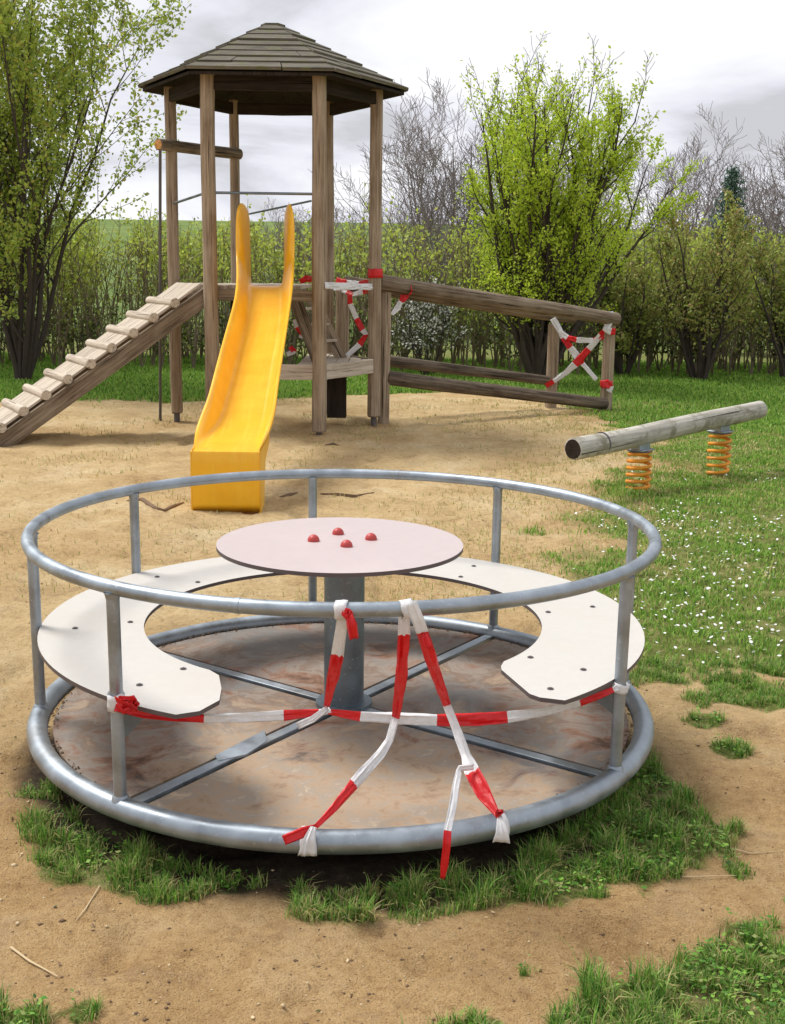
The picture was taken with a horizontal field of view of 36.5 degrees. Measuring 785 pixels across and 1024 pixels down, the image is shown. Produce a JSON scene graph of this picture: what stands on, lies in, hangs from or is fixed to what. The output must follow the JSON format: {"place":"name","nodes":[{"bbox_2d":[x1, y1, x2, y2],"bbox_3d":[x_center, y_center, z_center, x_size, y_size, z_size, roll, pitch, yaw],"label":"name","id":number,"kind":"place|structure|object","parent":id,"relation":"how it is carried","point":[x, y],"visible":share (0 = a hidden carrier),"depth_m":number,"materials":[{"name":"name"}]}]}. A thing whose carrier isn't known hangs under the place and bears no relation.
{"place":"outdoors","nodes":[
{"label":"outdoors","id":0,"kind":"place"},
{"bbox_2d":[0,218,784,1023],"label":"ground","id":1,"kind":"structure","parent":0,"point":[136,946],"depth_m":4.07,"materials":[{"name":"beige sand"}]},
{"bbox_2d":[10,946,57,976],"bbox_3d":[-0.918,1.151,3.042,0.203,0.010,0.008,10,15,39],"label":"twig","id":2,"kind":"object","parent":1,"relation":"on","point":[24,957],"visible":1,"depth_m":3.05,"materials":[{"name":"beige wood"}]},
{"bbox_2d":[0,133,83,322],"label":"leafy tree","id":3,"kind":"object","parent":1,"relation":"on","point":[59,161],"visible":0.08,"depth_m":20.46,"materials":[{"name":"green plant"}]},
{"bbox_2d":[75,885,99,920],"bbox_3d":[-0.847,1.091,3.326,0.012,0.017,0.208,2,12,4],"label":"twig","id":4,"kind":"object","parent":1,"relation":"on","point":[89,902],"visible":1,"depth_m":3.31,"materials":[{"name":"beige wood"}]},
{"bbox_2d":[0,0,195,379],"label":"leafy tree","id":5,"kind":"object","parent":1,"relation":"on","point":[22,51],"visible":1,"depth_m":17.25,"materials":[{"name":"green plant"}]},
{"bbox_2d":[126,497,183,511],"bbox_3d":[-1.825,-0.064,8.922,0.433,0.056,0.300,5,12,18],"label":"buried root","id":6,"kind":"object","parent":1,"relation":"on","point":[146,502],"visible":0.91,"depth_m":8.86,"materials":[{"name":"brown plant"}]},
{"bbox_2d":[0,23,408,512],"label":"play tower","id":7,"kind":"structure","parent":1,"relation":"on","point":[275,69],"depth_m":12.23,"materials":[{"name":"wood"}]},
{"bbox_2d":[286,345,296,356],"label":"barrier tape","id":8,"kind":"object","parent":7,"relation":"attached to","point":[292,349],"visible":1,"depth_m":13.21,"materials":[{"name":"red plastic"}]},
{"bbox_2d":[293,319,302,338],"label":"barrier tape","id":9,"kind":"object","parent":7,"relation":"on","point":[296,327],"visible":0.23,"depth_m":13.25,"materials":[{"name":"red plastic"}]},
{"bbox_2d":[299,275,311,283],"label":"barrier tape","id":10,"kind":"object","parent":7,"relation":"on","point":[306,278],"visible":0.72,"depth_m":12.76,"materials":[{"name":"red plastic"}]},
{"bbox_2d":[325,277,372,296],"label":"barrier tape","id":11,"kind":"object","parent":7,"relation":"attached to","point":[345,286],"visible":0.98,"depth_m":13.11,"materials":[{"name":"white plastic"}]},
{"bbox_2d":[345,295,367,356],"bbox_3d":[-0.406,-2.115,13.551,0.266,0.712,0.022,1,12,0],"label":"barrier tape","id":12,"kind":"object","parent":7,"relation":"attached to","point":[361,341],"visible":1,"depth_m":13.56,"materials":[{"name":"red plastic"}]},
{"bbox_2d":[368,268,382,277],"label":"barrier tape","id":13,"kind":"object","parent":7,"relation":"attached to","point":[375,273],"visible":0.95,"depth_m":13.26,"materials":[{"name":"red plastic"}]},
{"bbox_2d":[280,492,297,496],"bbox_3d":[-0.812,-0.137,9.435,0.038,0.034,0.217,9,14,34],"label":"buried root","id":14,"kind":"object","parent":1,"relation":"on","point":[290,494],"visible":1,"depth_m":9.41,"materials":[{"name":"brown plant"}]},
{"bbox_2d":[257,197,358,310],"bbox_3d":[-2.675,-7.266,35.120,3.254,3.835,3.874,-7,14,-35],"label":"bare tree","id":15,"kind":"object","parent":1,"relation":"on","point":[295,228],"visible":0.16,"depth_m":34.88,"materials":[{"name":"grey plant"}]},
{"bbox_2d":[21,469,661,854],"bbox_3d":[-0.178,0.467,4.393,2.267,0.904,2.267,1,12,0],"label":"roundabout","id":16,"kind":"object","parent":1,"relation":"on","point":[261,786],"visible":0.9,"depth_m":4.06,"materials":[{"name":"metal"}]},
{"bbox_2d":[296,600,358,728],"bbox_3d":[-0.188,0.450,3.379,0.106,0.477,0.342,-3,12,-16],"label":"barrier tape","id":17,"kind":"object","parent":16,"relation":"attached to","point":[344,618],"visible":1,"depth_m":3.33,"materials":[{"name":"red plastic"}]},
{"bbox_2d":[282,617,409,856],"bbox_3d":[-0.079,0.614,3.367,0.225,0.712,0.480,12,16,43],"label":"barrier tape","id":18,"kind":"object","parent":16,"relation":"attached to","point":[305,836],"visible":0.97,"depth_m":3.42,"materials":[{"name":"red plastic"}]},
{"bbox_2d":[107,682,629,725],"bbox_3d":[-0.039,0.587,3.604,1.612,0.169,0.117,-1,12,-10],"label":"barrier tape","id":19,"kind":"object","parent":16,"relation":"attached to","point":[122,703],"visible":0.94,"depth_m":3.62,"materials":[{"name":"red plastic"}]},
{"bbox_2d":[399,598,509,842],"bbox_3d":[0.179,0.580,3.432,0.334,0.761,0.381,1,12,0],"label":"barrier tape","id":20,"kind":"object","parent":16,"relation":"attached to","point":[475,777],"visible":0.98,"depth_m":3.41,"materials":[{"name":"red plastic"}]},
{"bbox_2d":[440,764,473,878],"bbox_3d":[0.180,0.881,3.408,0.042,0.257,0.241,5,12,18],"label":"barrier tape","id":21,"kind":"object","parent":20,"relation":"hanging from","point":[446,846],"visible":1,"depth_m":3.33,"materials":[{"name":"red plastic"}]},
{"bbox_2d":[320,492,373,497],"bbox_3d":[-0.348,-0.142,9.498,0.443,0.051,0.133,-2,12,-13],"label":"buried root","id":22,"kind":"object","parent":1,"relation":"on","point":[348,495],"visible":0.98,"depth_m":9.45,"materials":[{"name":"brown plant"}]},
{"bbox_2d":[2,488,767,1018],"bbox_3d":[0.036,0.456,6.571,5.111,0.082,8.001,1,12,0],"label":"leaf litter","id":23,"kind":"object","parent":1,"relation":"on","point":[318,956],"visible":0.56,"depth_m":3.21,"materials":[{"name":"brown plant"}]},
{"bbox_2d":[0,182,784,375],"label":"hedge","id":24,"kind":"object","parent":1,"relation":"on","point":[73,279],"visible":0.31,"depth_m":21.23,"materials":[{"name":"green plant"}]},
{"bbox_2d":[0,705,784,1023],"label":"weeds","id":25,"kind":"object","parent":1,"relation":"on","point":[774,985],"visible":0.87,"depth_m":3.40,"materials":[{"name":"green plant"}]},
{"bbox_2d":[0,649,784,1023],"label":"grass tufts","id":26,"kind":"object","parent":1,"relation":"on","point":[522,891],"visible":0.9,"depth_m":3.46,"materials":[{"name":"green plant"}]},
{"bbox_2d":[0,491,784,1023],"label":"gravel crumbs","id":27,"kind":"object","parent":1,"relation":"on","point":[286,885],"visible":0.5,"depth_m":3.22,"materials":[{"name":"beige gravel"}]},
{"bbox_2d":[308,67,543,330],"bbox_3d":[0.450,-8.687,33.406,6.538,7.405,5.510,10,15,39],"label":"bare tree","id":28,"kind":"object","parent":1,"relation":"on","point":[419,157],"visible":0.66,"depth_m":32.58,"materials":[{"name":"grey plant"}]},
{"bbox_2d":[390,273,472,374],"bbox_3d":[0.430,-3.145,20.065,1.528,1.784,1.482,-10,16,-43],"label":"blossom bush","id":29,"kind":"object","parent":1,"relation":"on","point":[414,307],"visible":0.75,"depth_m":19.94,"materials":[{"name":"white plant"}]},
{"bbox_2d":[335,274,620,423],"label":"log bridge","id":30,"kind":"structure","parent":1,"relation":"on","point":[454,296],"depth_m":14.46,"materials":[{"name":"brown wood"}]},
{"bbox_2d":[391,285,412,314],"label":"barrier tape","id":31,"kind":"object","parent":30,"relation":"attached to","point":[398,305],"visible":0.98,"depth_m":13.66,"materials":[{"name":"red plastic"}]},
{"bbox_2d":[550,317,597,380],"bbox_3d":[2.350,-2.107,15.372,0.660,0.803,0.070,6,13,23],"label":"barrier tape","id":32,"kind":"object","parent":30,"relation":"attached to","point":[573,351],"visible":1,"depth_m":15.38,"materials":[{"name":"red plastic"}]},
{"bbox_2d":[545,329,604,387],"bbox_3d":[2.361,-1.979,15.365,0.789,0.790,0.058,5,12,22],"label":"barrier tape","id":33,"kind":"object","parent":30,"relation":"attached to","point":[580,357],"visible":1,"depth_m":15.35,"materials":[{"name":"red plastic"}]},
{"bbox_2d":[558,329,603,342],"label":"barrier tape","id":34,"kind":"object","parent":30,"relation":"attached to","point":[564,335],"visible":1,"depth_m":15.31,"materials":[{"name":"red plastic"}]},
{"bbox_2d":[600,379,613,392],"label":"barrier tape","id":35,"kind":"object","parent":30,"relation":"attached to","point":[608,384],"visible":1,"depth_m":15.22,"materials":[{"name":"red plastic"}]},
{"bbox_2d":[603,311,615,334],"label":"barrier tape","id":36,"kind":"object","parent":30,"relation":"attached to","point":[608,329],"visible":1,"depth_m":15.05,"materials":[{"name":"white plastic"}]},
{"bbox_2d":[386,83,612,332],"bbox_3d":[3.053,-8.627,33.962,6.685,7.093,5.724,1,12,0],"label":"bare tree","id":37,"kind":"object","parent":1,"relation":"on","point":[443,97],"visible":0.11,"depth_m":33.50,"materials":[{"name":"grey plant"}]},
{"bbox_2d":[479,118,671,329],"bbox_3d":[5.553,-8.663,36.039,5.373,6.412,5.833,7,13,29],"label":"bare tree","id":38,"kind":"object","parent":1,"relation":"on","point":[605,195],"visible":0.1,"depth_m":36.18,"materials":[{"name":"grey plant"}]},
{"bbox_2d":[453,31,705,384],"bbox_3d":[2.253,-4.654,18.352,4.214,5.512,4.049,-10,16,-42],"label":"lime green tree","id":39,"kind":"object","parent":1,"relation":"on","point":[527,226],"visible":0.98,"depth_m":17.74,"materials":[{"name":"green plant"}]},
{"bbox_2d":[585,250,683,374],"bbox_3d":[4.011,-3.490,20.684,1.812,2.309,2.097,7,13,29],"label":"rusty shrub","id":40,"kind":"object","parent":1,"relation":"on","point":[626,341],"visible":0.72,"depth_m":20.21,"materials":[{"name":"green plant"}]},
{"bbox_2d":[565,401,767,489],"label":"spring beam","id":41,"kind":"structure","parent":1,"relation":"on","point":[638,440],"depth_m":9.77,"materials":[{"name":"wood"}]},
{"bbox_2d":[573,464,781,662],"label":"daisies","id":42,"kind":"object","parent":1,"relation":"on","point":[701,614],"visible":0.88,"depth_m":6.70,"materials":[{"name":"white plant"}]},
{"bbox_2d":[611,102,784,334],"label":"bare tree","id":43,"kind":"object","parent":1,"relation":"on","point":[697,205],"visible":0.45,"depth_m":33.46,"materials":[{"name":"grey plant"}]},
{"bbox_2d":[637,188,765,380],"bbox_3d":[5.152,-3.724,19.683,2.167,3.231,2.022,1,12,0],"label":"rusty shrub","id":44,"kind":"object","parent":1,"relation":"on","point":[700,307],"visible":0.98,"depth_m":19.57,"materials":[{"name":"green plant"}]},
{"bbox_2d":[661,862,745,876],"bbox_3d":[0.918,1.075,3.541,0.264,0.010,0.085,4,12,17],"label":"twig","id":45,"kind":"object","parent":1,"relation":"on","point":[709,876],"visible":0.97,"depth_m":3.53,"materials":[{"name":"brown wood"}]},
{"bbox_2d":[664,129,784,318],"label":"bare tree","id":46,"kind":"object","parent":1,"relation":"on","point":[774,193],"visible":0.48,"depth_m":33.00,"materials":[{"name":"grey plant"}]},
{"bbox_2d":[696,164,772,352],"bbox_3d":[7.388,-5.562,26.320,2.049,4.126,2.078,10,15,37],"label":"conifer","id":47,"kind":"object","parent":1,"relation":"on","point":[731,182],"visible":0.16,"depth_m":26.06,"materials":[{"name":"green plant"}]},
{"bbox_2d":[692,151,784,263],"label":"bare tree","id":48,"kind":"object","parent":1,"relation":"on","point":[747,191],"visible":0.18,"depth_m":35.76,"materials":[{"name":"grey plant"}]},
{"bbox_2d":[727,846,780,853],"bbox_3d":[1.123,1.050,3.686,0.183,0.007,0.031,2,12,8],"label":"twig","id":49,"kind":"object","parent":1,"relation":"on","point":[755,852],"visible":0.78,"depth_m":3.68,"materials":[{"name":"beige wood"}]},
{"bbox_2d":[731,219,784,377],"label":"rusty shrub","id":50,"kind":"object","parent":1,"relation":"on","point":[761,252],"visible":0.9,"depth_m":20.18,"materials":[{"name":"green plant"}]},
{"bbox_2d":[0,351,784,424],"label":"meadow grass","id":51,"kind":"structure","parent":0,"point":[714,391],"depth_m":18.18,"materials":[{"name":"green plant"}]},
{"bbox_2d":[0,393,784,615],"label":"sparse dry grass","id":52,"kind":"structure","parent":0,"point":[586,485],"depth_m":9.70,"materials":[{"name":"green plant"}]},
{"bbox_2d":[0,0,784,232],"label":"sky","id":53,"kind":"structure","parent":0,"point":[729,54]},
{"bbox_2d":[518,407,784,702],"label":"lawn grass","id":54,"kind":"structure","parent":0,"point":[765,461],"depth_m":7.93,"materials":[{"name":"green plant"}]}
]}

